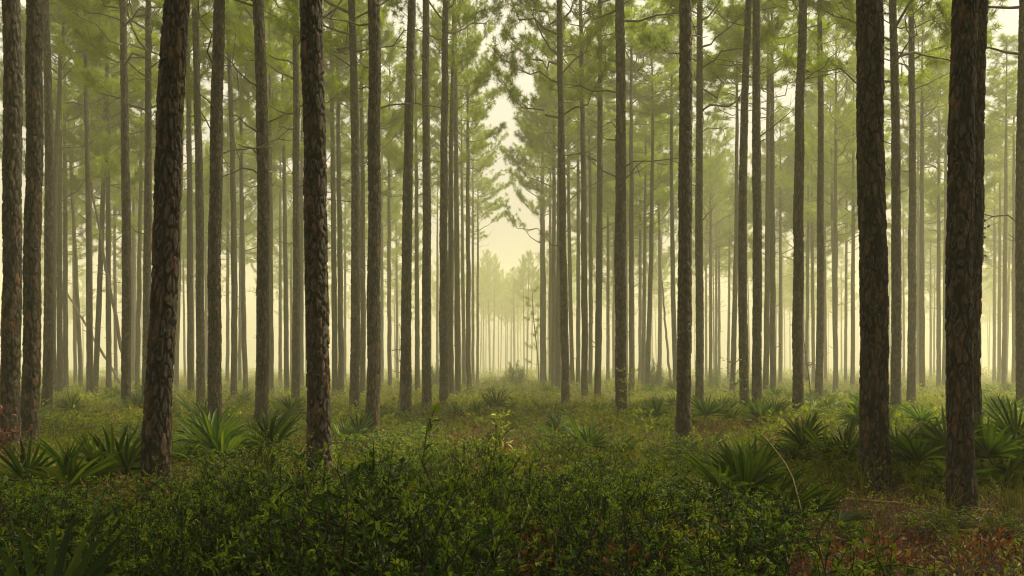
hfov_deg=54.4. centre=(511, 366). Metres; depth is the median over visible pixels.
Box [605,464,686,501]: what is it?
gallberry shrub
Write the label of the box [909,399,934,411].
gallberry shrub
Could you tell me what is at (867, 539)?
reddened sprigs
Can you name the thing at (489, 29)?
pine tree
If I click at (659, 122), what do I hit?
pine tree
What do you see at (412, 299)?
pine tree
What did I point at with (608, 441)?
gallberry shrub
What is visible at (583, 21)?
pine tree
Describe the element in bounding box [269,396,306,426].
saw palmetto
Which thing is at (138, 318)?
pine tree
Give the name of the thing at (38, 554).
gallberry shrub
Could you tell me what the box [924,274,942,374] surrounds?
pine tree
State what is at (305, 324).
pine tree
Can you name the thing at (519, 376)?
gallberry shrub
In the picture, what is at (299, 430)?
gallberry shrub
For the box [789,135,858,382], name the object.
pine tree
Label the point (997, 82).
pine tree
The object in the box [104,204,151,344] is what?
pine tree
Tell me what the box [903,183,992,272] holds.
pine tree
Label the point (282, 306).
pine tree
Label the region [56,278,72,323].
pine tree
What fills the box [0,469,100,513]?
gallberry shrub
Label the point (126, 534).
gallberry shrub
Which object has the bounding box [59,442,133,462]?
gallberry shrub
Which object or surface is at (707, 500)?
gallberry shrub
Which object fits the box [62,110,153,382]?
pine tree
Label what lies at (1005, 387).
saw palmetto
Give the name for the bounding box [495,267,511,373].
pine tree
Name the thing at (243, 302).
pine tree
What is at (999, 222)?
pine tree
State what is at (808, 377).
dead sapling
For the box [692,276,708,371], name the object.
pine tree
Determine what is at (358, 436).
gallberry shrub
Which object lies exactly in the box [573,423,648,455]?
gallberry shrub
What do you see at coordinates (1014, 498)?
wiregrass
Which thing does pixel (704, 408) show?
saw palmetto
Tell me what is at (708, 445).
gallberry shrub
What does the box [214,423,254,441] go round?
gallberry shrub
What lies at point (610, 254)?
pine tree
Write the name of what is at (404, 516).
gallberry shrub
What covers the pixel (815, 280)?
pine tree
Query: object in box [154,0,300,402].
pine tree
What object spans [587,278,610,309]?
pine tree
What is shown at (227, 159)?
pine tree
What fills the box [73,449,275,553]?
gallberry shrub
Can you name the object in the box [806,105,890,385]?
pine tree
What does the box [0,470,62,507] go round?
gallberry shrub
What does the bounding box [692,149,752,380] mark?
pine tree
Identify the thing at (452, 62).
pine tree
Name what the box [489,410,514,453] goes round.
leafy sapling
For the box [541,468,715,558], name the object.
gallberry shrub
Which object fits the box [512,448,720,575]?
gallberry shrub
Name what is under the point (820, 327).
pine tree
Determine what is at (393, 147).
pine tree
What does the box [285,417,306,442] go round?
gallberry shrub
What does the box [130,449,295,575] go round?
gallberry shrub
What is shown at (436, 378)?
gallberry shrub
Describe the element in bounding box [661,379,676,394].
saw palmetto
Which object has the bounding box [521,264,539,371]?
pine tree
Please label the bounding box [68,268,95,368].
pine tree
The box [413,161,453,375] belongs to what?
pine tree
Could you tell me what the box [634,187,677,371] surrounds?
pine tree
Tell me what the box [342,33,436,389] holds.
pine tree
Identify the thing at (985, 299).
pine tree
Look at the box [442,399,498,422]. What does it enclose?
saw palmetto
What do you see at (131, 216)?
pine tree
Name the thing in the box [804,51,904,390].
pine tree
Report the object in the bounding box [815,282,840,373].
pine tree
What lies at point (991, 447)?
saw palmetto
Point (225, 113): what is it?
pine tree
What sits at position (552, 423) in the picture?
gallberry shrub
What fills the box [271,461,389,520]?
gallberry shrub
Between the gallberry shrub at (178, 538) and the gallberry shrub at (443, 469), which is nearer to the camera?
the gallberry shrub at (178, 538)
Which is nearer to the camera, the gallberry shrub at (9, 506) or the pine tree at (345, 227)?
the gallberry shrub at (9, 506)
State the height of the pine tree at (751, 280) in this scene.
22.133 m
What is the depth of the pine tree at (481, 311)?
203.41 m
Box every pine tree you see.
[0,0,22,457]
[0,0,119,394]
[0,0,155,391]
[0,2,143,395]
[0,62,135,390]
[20,0,43,453]
[21,0,157,394]
[22,188,83,286]
[22,241,70,309]
[41,0,58,410]
[41,289,72,316]
[42,120,112,385]
[42,212,85,302]
[43,87,153,325]
[49,0,201,411]
[50,1,162,394]
[51,0,232,398]
[52,4,185,393]
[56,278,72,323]
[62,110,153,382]
[67,59,206,392]
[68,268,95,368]
[68,283,85,327]
[95,160,153,301]
[102,253,142,308]
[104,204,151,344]
[110,114,155,386]
[113,57,239,391]
[117,253,151,301]
[127,0,267,400]
[136,266,142,373]
[137,168,208,383]
[140,0,190,499]
[151,209,195,377]
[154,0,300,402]
[181,137,247,372]
[181,230,207,351]
[182,171,238,381]
[182,173,256,380]
[183,213,256,341]
[184,0,295,424]
[184,0,299,393]
[185,89,292,384]
[185,247,230,303]
[188,1,209,406]
[192,104,256,386]
[206,142,303,337]
[219,0,283,421]
[222,0,303,396]
[223,11,347,394]
[224,0,389,399]
[237,170,343,379]
[243,73,367,264]
[244,134,303,385]
[250,236,288,300]
[264,0,429,418]
[270,0,395,396]
[272,0,395,395]
[272,26,343,389]
[273,216,330,269]
[273,223,304,311]
[273,260,292,294]
[273,288,292,332]
[277,246,306,376]
[299,0,332,477]
[304,269,337,303]
[323,0,434,397]
[323,0,456,437]
[326,161,367,380]
[329,282,350,318]
[329,284,349,337]
[330,184,386,322]
[335,94,422,386]
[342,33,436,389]
[343,286,366,318]
[344,172,402,273]
[360,23,484,390]
[365,139,432,380]
[381,0,508,407]
[383,214,421,288]
[383,253,413,374]
[383,285,393,316]
[391,280,414,322]
[392,0,415,416]
[393,282,421,353]
[397,0,439,410]
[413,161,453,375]
[414,0,501,395]
[417,5,509,392]
[418,0,498,395]
[418,77,508,386]
[420,264,435,366]
[431,252,454,298]
[431,265,439,318]
[453,124,515,384]
[453,151,509,382]
[453,238,465,374]
[453,280,465,354]
[460,261,495,334]
[470,269,493,369]
[471,262,496,374]
[474,249,502,372]
[474,289,487,372]
[479,293,492,372]
[480,263,502,370]
[480,271,505,369]
[483,0,625,405]
[485,253,507,372]
[490,281,507,373]
[493,272,519,372]
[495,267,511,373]
[495,278,515,372]
[498,58,607,391]
[498,61,638,388]
[500,87,574,384]
[502,284,521,372]
[503,267,522,370]
[506,285,524,368]
[507,265,526,367]
[508,254,539,369]
[508,309,516,368]
[512,5,605,391]
[512,307,525,367]
[513,86,580,384]
[516,249,539,372]
[520,0,629,401]
[520,285,533,362]
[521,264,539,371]
[524,0,673,399]
[526,43,626,390]
[529,267,547,374]
[531,289,547,373]
[533,249,548,373]
[534,230,575,322]
[541,30,628,389]
[545,232,580,282]
[556,169,614,319]
[561,0,703,422]
[563,0,695,396]
[567,278,580,330]
[570,148,677,328]
[571,98,658,382]
[573,278,588,339]
[574,219,628,379]
[575,199,667,310]
[580,104,710,389]
[580,143,662,383]
[586,126,678,384]
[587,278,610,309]
[592,78,693,382]
[602,21,695,392]
[602,257,612,365]
[602,273,638,315]
[603,215,656,380]
[605,257,657,312]
[606,8,740,383]
[626,0,787,402]
[627,71,678,384]
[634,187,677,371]
[636,260,669,370]
[642,248,677,364]
[646,288,670,369]
[651,0,808,406]
[664,115,764,384]
[675,0,707,445]
[677,183,733,379]
[692,0,782,396]
[692,148,764,382]
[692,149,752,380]
[692,155,733,382]
[692,199,733,374]
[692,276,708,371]
[692,285,714,341]
[694,0,809,407]
[705,0,833,390]
[710,0,837,392]
[715,140,826,382]
[722,230,778,374]
[729,99,816,385]
[730,254,752,304]
[736,0,855,400]
[747,157,858,380]
[761,107,846,386]
[762,236,805,373]
[762,265,792,355]
[763,0,1003,413]
[774,88,845,385]
[775,75,888,388]
[776,264,791,373]
[778,266,792,373]
[780,1,907,393]
[781,0,854,414]
[785,225,831,319]
[785,229,831,375]
[785,264,816,292]
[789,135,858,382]
[790,287,816,321]
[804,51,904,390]
[804,277,838,373]
[804,293,816,354]
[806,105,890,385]
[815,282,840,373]
[825,0,1009,403]
[826,246,856,375]
[826,274,849,340]
[829,155,908,224]
[854,0,1001,394]
[856,0,894,496]
[884,47,1011,387]
[885,96,944,383]
[886,35,998,387]
[886,178,933,381]
[888,240,907,377]
[888,243,925,304]
[890,188,943,380]
[901,232,943,285]
[902,300,926,318]
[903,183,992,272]
[906,219,942,376]
[916,0,1023,411]
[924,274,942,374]
[943,0,980,521]
[943,33,1018,384]
[972,0,988,490]
[980,280,992,368]
[981,268,1011,374]
[982,118,1015,383]
[982,246,1002,297]
[982,268,1011,325]
[982,285,1001,351]
[983,193,1011,349]
[984,67,1017,386]
[984,123,1015,382]
[984,156,1015,377]
[985,211,1011,310]
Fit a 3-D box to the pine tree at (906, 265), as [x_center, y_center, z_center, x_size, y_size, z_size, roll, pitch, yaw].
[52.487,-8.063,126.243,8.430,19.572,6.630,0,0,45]
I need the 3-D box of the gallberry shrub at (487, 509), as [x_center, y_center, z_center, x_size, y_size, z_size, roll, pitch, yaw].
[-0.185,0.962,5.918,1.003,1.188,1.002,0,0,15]
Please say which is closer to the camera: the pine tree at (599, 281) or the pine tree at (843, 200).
the pine tree at (599, 281)
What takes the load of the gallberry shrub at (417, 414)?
on the ground
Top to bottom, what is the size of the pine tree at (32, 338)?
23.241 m
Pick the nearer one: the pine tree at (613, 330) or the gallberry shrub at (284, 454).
the gallberry shrub at (284, 454)
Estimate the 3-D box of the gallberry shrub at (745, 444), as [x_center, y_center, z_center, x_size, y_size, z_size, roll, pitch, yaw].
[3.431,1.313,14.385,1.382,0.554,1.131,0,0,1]
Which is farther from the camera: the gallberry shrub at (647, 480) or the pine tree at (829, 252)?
the pine tree at (829, 252)
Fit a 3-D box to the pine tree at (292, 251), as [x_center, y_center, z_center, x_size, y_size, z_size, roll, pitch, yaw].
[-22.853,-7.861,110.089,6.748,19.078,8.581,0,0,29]
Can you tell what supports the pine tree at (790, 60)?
on the ground
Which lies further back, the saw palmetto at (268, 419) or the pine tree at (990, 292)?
the pine tree at (990, 292)
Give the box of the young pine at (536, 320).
[522,286,549,381]
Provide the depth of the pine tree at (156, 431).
9.87 m
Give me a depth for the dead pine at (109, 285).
48.53 m
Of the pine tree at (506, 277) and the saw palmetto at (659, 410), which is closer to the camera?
the saw palmetto at (659, 410)
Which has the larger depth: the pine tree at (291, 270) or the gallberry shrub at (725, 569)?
the pine tree at (291, 270)
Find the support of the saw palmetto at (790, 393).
on the ground
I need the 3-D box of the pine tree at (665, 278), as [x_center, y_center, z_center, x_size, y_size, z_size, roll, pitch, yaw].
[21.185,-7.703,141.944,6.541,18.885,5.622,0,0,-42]
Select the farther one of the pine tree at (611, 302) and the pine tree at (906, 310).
the pine tree at (906, 310)
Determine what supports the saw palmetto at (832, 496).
on the ground
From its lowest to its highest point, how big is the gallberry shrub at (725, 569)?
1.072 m
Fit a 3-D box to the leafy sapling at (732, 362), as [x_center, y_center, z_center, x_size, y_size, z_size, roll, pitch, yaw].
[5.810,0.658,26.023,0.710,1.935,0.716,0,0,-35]
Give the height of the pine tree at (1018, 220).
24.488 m
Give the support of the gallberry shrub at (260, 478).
on the ground
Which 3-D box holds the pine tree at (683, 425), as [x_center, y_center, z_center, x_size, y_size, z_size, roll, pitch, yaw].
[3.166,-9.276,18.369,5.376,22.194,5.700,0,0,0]
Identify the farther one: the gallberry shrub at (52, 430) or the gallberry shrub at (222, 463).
the gallberry shrub at (52, 430)
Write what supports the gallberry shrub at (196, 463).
on the ground
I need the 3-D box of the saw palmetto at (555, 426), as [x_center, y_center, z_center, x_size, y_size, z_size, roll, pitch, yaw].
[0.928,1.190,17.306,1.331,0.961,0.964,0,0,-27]
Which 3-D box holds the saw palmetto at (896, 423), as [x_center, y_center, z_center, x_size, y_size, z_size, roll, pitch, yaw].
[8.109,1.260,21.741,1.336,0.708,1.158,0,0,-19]
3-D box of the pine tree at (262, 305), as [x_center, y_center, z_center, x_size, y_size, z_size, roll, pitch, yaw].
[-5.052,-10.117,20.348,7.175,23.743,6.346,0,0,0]
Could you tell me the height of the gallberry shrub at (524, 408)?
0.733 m
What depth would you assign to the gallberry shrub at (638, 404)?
28.22 m
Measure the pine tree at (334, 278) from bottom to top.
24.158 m
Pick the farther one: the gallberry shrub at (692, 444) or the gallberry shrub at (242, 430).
the gallberry shrub at (242, 430)
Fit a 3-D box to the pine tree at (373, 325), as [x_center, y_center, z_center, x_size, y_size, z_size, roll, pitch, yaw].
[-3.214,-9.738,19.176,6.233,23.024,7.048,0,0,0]
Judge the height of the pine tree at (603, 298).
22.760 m
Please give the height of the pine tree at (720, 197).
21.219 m
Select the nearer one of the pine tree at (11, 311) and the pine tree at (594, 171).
the pine tree at (11, 311)
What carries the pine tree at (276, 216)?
on the ground
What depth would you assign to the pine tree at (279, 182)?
63.69 m
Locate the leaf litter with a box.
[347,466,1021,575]
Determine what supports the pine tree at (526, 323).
on the ground
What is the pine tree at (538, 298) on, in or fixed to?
on the ground
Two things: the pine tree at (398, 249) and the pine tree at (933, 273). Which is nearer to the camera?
the pine tree at (398, 249)
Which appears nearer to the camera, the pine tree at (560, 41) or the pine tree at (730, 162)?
the pine tree at (560, 41)
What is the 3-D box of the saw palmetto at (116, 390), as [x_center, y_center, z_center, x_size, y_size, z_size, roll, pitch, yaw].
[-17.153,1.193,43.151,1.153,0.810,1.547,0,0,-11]
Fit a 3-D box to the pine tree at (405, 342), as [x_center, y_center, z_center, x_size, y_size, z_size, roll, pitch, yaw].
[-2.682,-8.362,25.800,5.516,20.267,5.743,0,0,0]
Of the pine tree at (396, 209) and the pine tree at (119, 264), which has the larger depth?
the pine tree at (119, 264)
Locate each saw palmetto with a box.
[0,437,126,498]
[0,513,124,575]
[21,423,177,492]
[39,406,79,430]
[42,390,98,416]
[91,390,120,402]
[101,386,120,395]
[109,392,143,409]
[131,383,141,396]
[170,405,293,469]
[171,400,180,412]
[173,392,241,418]
[174,414,241,431]
[222,388,252,407]
[231,406,297,430]
[240,409,334,472]
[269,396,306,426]
[331,409,377,444]
[331,413,384,426]
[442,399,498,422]
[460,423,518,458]
[478,386,506,397]
[479,388,518,428]
[525,399,580,427]
[537,381,559,395]
[537,408,603,455]
[540,415,644,460]
[582,401,614,409]
[622,397,697,438]
[638,383,660,396]
[643,394,694,411]
[660,436,853,529]
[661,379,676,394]
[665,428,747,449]
[691,394,751,434]
[734,396,791,437]
[752,407,851,481]
[762,386,787,399]
[774,415,858,484]
[783,388,792,402]
[792,481,884,544]
[804,392,818,404]
[804,392,844,411]
[809,385,836,398]
[828,397,906,436]
[834,390,899,417]
[846,396,909,409]
[848,390,857,405]
[883,406,1000,502]
[889,414,906,427]
[889,417,945,485]
[898,403,946,426]
[936,414,1023,495]
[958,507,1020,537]
[981,384,997,394]
[982,391,1009,407]
[982,395,1023,481]
[982,398,1019,418]
[992,395,1023,412]
[995,383,1014,394]
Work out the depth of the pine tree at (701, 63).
34.23 m
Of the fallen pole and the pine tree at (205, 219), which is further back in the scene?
the pine tree at (205, 219)
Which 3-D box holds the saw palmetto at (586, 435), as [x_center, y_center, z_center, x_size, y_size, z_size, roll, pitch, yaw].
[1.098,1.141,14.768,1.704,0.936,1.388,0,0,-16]
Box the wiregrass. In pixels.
[0,374,1023,561]
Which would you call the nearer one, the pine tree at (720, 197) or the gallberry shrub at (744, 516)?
the gallberry shrub at (744, 516)
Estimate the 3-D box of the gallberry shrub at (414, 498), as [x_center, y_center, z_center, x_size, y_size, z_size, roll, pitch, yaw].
[-0.989,1.114,7.281,1.328,0.961,1.462,0,0,20]
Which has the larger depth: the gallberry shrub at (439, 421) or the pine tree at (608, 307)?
the pine tree at (608, 307)
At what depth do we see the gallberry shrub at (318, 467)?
11.18 m
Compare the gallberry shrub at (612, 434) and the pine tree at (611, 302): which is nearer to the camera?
the gallberry shrub at (612, 434)
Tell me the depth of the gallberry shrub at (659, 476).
8.66 m
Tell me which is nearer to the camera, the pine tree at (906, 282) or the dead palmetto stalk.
the dead palmetto stalk
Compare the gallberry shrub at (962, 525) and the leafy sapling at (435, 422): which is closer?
the gallberry shrub at (962, 525)
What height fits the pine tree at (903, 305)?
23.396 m
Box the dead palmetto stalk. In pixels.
[763,435,804,522]
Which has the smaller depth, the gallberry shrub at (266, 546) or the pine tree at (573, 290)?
the gallberry shrub at (266, 546)
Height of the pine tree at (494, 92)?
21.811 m
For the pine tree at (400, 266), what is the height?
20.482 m
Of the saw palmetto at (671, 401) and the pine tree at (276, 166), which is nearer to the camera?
the saw palmetto at (671, 401)
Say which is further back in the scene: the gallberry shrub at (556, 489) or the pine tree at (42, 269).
the pine tree at (42, 269)
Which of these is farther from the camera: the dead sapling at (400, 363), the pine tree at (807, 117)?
the pine tree at (807, 117)
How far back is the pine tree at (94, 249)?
75.49 m
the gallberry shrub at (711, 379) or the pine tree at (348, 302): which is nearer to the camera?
the gallberry shrub at (711, 379)
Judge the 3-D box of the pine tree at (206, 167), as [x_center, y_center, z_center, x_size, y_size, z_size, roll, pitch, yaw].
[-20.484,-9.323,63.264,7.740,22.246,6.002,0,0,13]
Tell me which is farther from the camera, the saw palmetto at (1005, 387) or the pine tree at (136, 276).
the pine tree at (136, 276)
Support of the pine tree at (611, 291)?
on the ground
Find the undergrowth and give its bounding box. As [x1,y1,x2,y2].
[0,366,1023,564]
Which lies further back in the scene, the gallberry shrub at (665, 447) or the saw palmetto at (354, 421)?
the saw palmetto at (354, 421)
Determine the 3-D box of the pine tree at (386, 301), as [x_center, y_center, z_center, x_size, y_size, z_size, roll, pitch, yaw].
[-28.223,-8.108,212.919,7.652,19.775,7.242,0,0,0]
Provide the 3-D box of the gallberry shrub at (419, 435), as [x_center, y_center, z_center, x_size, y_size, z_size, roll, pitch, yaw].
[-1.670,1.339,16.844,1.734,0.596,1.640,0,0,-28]
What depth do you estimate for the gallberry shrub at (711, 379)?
54.91 m
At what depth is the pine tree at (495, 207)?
90.00 m
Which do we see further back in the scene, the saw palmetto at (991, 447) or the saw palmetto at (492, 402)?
the saw palmetto at (492, 402)
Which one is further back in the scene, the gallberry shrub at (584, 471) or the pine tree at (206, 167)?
the pine tree at (206, 167)
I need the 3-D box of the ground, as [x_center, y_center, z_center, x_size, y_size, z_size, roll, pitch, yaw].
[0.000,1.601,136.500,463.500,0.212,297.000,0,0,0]
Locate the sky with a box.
[0,0,1018,371]
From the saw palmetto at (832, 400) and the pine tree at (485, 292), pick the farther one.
the pine tree at (485, 292)
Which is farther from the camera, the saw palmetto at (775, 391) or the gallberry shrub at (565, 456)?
the saw palmetto at (775, 391)
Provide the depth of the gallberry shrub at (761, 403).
27.43 m
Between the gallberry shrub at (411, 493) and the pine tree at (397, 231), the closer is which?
the gallberry shrub at (411, 493)
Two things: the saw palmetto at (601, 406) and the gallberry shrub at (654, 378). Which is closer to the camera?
the saw palmetto at (601, 406)
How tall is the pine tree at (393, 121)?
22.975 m
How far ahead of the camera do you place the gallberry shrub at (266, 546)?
4.76 m
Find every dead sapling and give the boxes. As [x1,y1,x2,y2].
[388,323,400,408]
[791,310,819,400]
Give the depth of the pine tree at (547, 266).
140.73 m
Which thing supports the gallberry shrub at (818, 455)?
on the ground
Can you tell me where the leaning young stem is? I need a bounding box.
[661,281,671,380]
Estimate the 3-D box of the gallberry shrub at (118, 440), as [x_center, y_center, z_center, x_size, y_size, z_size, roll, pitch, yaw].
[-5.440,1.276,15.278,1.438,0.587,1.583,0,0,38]
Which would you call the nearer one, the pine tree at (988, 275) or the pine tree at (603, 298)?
the pine tree at (988, 275)
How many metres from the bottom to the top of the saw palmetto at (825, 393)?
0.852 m
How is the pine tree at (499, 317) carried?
on the ground
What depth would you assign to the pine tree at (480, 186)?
83.98 m
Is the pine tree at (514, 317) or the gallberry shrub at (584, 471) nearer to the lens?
the gallberry shrub at (584, 471)
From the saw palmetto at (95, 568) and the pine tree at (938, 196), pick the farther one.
the pine tree at (938, 196)
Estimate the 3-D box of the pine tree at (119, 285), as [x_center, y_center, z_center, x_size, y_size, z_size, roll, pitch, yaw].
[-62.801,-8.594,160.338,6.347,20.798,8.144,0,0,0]
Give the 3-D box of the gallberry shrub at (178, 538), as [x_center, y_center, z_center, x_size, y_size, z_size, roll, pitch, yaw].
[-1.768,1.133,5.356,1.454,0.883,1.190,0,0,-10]
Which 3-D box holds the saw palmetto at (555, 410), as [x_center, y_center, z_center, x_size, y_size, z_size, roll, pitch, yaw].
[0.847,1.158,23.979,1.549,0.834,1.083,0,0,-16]
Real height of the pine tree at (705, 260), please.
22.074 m
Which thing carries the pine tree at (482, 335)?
on the ground
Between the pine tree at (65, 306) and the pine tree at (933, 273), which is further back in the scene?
the pine tree at (933, 273)
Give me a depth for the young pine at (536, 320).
78.00 m
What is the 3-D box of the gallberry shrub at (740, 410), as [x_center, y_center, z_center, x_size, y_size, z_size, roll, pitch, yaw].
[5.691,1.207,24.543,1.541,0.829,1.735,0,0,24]
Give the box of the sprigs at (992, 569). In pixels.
[745,474,1023,575]
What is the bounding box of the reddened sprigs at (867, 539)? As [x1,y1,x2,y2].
[193,461,1023,575]
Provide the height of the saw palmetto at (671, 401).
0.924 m
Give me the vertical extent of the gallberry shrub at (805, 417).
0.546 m
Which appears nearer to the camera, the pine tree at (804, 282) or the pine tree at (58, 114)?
the pine tree at (58, 114)
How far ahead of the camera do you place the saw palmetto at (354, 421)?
19.64 m
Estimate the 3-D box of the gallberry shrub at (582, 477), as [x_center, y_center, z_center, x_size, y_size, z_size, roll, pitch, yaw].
[0.386,1.070,7.414,1.048,1.041,1.180,0,0,34]
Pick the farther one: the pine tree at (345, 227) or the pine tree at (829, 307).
the pine tree at (829, 307)
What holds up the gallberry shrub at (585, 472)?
on the ground
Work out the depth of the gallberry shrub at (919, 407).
27.46 m
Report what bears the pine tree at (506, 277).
on the ground
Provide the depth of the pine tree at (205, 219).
84.71 m
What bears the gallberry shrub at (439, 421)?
on the ground
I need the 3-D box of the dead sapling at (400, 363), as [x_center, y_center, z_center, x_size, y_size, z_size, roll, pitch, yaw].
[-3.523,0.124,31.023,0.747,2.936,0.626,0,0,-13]
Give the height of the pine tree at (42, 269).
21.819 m
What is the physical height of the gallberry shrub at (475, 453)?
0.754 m
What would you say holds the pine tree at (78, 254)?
on the ground
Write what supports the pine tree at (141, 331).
on the ground
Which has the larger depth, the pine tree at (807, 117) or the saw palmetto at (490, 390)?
the pine tree at (807, 117)
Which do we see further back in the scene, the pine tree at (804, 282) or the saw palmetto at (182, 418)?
the pine tree at (804, 282)
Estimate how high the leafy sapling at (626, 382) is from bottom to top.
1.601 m
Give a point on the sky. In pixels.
(509, 243)
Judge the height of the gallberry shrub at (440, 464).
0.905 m
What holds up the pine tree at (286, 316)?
on the ground
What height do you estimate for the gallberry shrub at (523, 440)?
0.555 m
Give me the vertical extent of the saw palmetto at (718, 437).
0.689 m
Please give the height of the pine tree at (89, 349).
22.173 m
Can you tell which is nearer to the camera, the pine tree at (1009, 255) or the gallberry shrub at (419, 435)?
the gallberry shrub at (419, 435)
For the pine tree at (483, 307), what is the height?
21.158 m
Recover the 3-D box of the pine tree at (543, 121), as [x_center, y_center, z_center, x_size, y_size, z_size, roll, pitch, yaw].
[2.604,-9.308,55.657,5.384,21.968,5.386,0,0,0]
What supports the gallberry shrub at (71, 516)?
on the ground
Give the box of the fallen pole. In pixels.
[62,283,120,385]
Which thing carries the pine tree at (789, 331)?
on the ground
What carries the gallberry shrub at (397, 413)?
on the ground
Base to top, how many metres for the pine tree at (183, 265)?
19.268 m
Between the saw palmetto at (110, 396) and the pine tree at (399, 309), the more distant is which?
the pine tree at (399, 309)
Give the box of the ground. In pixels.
[20,372,1023,575]
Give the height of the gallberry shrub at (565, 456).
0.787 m
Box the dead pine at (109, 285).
[90,177,120,351]
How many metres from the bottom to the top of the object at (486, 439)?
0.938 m
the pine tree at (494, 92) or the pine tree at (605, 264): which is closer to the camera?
the pine tree at (494, 92)
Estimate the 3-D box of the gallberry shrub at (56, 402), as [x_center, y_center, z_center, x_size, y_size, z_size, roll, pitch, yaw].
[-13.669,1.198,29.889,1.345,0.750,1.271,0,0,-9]
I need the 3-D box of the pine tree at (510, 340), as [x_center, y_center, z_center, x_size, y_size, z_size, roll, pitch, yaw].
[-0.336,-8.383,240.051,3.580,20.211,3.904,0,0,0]
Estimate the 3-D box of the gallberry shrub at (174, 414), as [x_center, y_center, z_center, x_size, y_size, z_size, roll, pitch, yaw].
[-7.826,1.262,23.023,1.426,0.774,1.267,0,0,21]
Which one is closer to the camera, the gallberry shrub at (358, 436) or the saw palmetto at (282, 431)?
the saw palmetto at (282, 431)
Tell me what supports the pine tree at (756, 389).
on the ground
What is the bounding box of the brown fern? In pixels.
[0,390,1023,575]
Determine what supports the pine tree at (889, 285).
on the ground
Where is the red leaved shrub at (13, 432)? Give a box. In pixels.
[0,398,33,466]
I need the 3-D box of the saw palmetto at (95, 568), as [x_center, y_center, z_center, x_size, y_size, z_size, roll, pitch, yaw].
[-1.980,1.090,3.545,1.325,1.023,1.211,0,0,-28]
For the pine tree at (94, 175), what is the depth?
47.20 m
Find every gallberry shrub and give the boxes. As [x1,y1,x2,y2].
[0,442,171,575]
[0,468,116,558]
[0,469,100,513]
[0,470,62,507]
[0,482,64,566]
[1,477,146,575]
[1,496,118,534]
[1,520,124,575]
[38,477,140,516]
[39,411,113,450]
[40,394,67,412]
[57,480,161,519]
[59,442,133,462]
[67,473,195,543]
[67,513,194,568]
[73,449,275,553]
[75,417,138,440]
[78,503,294,575]
[86,462,285,575]
[98,417,141,443]
[104,431,185,455]
[106,456,224,489]
[108,456,220,509]
[116,422,174,435]
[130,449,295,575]
[140,406,195,428]
[143,468,239,509]
[144,442,502,575]
[168,460,414,575]
[171,446,252,477]
[172,435,187,463]
[178,456,309,482]
[179,446,383,553]
[183,427,344,506]
[190,457,377,540]
[200,402,551,575]
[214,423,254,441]
[233,394,277,415]
[240,409,295,426]
[245,431,336,473]
[258,460,348,483]
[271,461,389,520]
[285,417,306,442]
[288,420,306,439]
[291,423,344,460]
[305,451,464,564]
[314,438,436,508]
[331,458,425,489]
[332,426,413,464]
[337,438,439,470]
[338,488,539,575]
[338,490,453,575]
[355,449,436,470]
[357,426,423,446]
[361,405,416,430]
[370,428,455,452]
[388,419,449,442]
[388,433,461,483]
[395,471,487,549]
[405,431,560,575]
[407,434,480,494]
[408,431,510,502]
[410,407,452,427]
[410,414,458,428]
[412,430,474,463]
[417,417,552,535]
[424,422,475,440]
[430,445,478,470]
[431,362,439,388]
[437,405,484,415]
[438,431,520,472]
[449,474,554,567]
[470,467,545,501]
[482,450,616,574]
[490,440,633,557]
[498,431,549,454]
[499,401,546,418]
[501,360,528,390]
[508,451,635,506]
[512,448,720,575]
[513,424,600,478]
[529,484,708,575]
[534,414,581,430]
[539,453,636,482]
[539,454,655,495]
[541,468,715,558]
[549,454,614,481]
[554,429,636,460]
[564,444,656,477]
[564,465,718,572]
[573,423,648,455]
[585,458,714,520]
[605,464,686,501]
[606,463,694,492]
[628,397,654,413]
[634,436,700,464]
[636,432,722,468]
[641,465,835,575]
[645,483,941,575]
[646,446,720,477]
[650,357,665,391]
[652,475,757,558]
[653,458,713,477]
[655,462,810,531]
[659,473,855,575]
[671,438,740,456]
[701,437,785,469]
[706,370,720,393]
[711,397,738,406]
[722,400,751,423]
[737,396,786,412]
[776,411,829,424]
[778,411,837,426]
[791,439,896,487]
[823,403,847,412]
[892,417,946,436]
[894,506,1023,546]
[897,401,929,414]
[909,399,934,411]
[982,408,1002,423]
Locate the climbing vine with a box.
[983,207,989,257]
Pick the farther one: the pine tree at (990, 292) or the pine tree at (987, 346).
the pine tree at (987, 346)
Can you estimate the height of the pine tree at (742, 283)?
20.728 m
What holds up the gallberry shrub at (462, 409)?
on the ground
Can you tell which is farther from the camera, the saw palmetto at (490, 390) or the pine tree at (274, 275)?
the pine tree at (274, 275)
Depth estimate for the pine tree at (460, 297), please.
128.54 m
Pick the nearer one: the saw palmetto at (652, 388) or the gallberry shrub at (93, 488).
the gallberry shrub at (93, 488)
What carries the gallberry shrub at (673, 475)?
on the ground
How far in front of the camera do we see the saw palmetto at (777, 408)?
21.77 m
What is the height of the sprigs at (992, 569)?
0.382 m
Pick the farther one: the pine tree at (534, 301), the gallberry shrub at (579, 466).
the pine tree at (534, 301)
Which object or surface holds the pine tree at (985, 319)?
on the ground
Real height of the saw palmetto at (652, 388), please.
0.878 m
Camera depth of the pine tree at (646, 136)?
64.02 m
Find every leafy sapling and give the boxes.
[417,418,442,453]
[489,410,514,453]
[616,366,642,426]
[718,356,747,404]
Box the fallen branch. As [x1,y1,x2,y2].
[843,497,912,512]
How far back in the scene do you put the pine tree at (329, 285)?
147.80 m
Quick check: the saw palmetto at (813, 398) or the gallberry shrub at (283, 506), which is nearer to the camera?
the gallberry shrub at (283, 506)
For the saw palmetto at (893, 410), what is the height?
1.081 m
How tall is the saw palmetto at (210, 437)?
1.088 m
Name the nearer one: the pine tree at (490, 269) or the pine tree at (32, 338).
the pine tree at (32, 338)

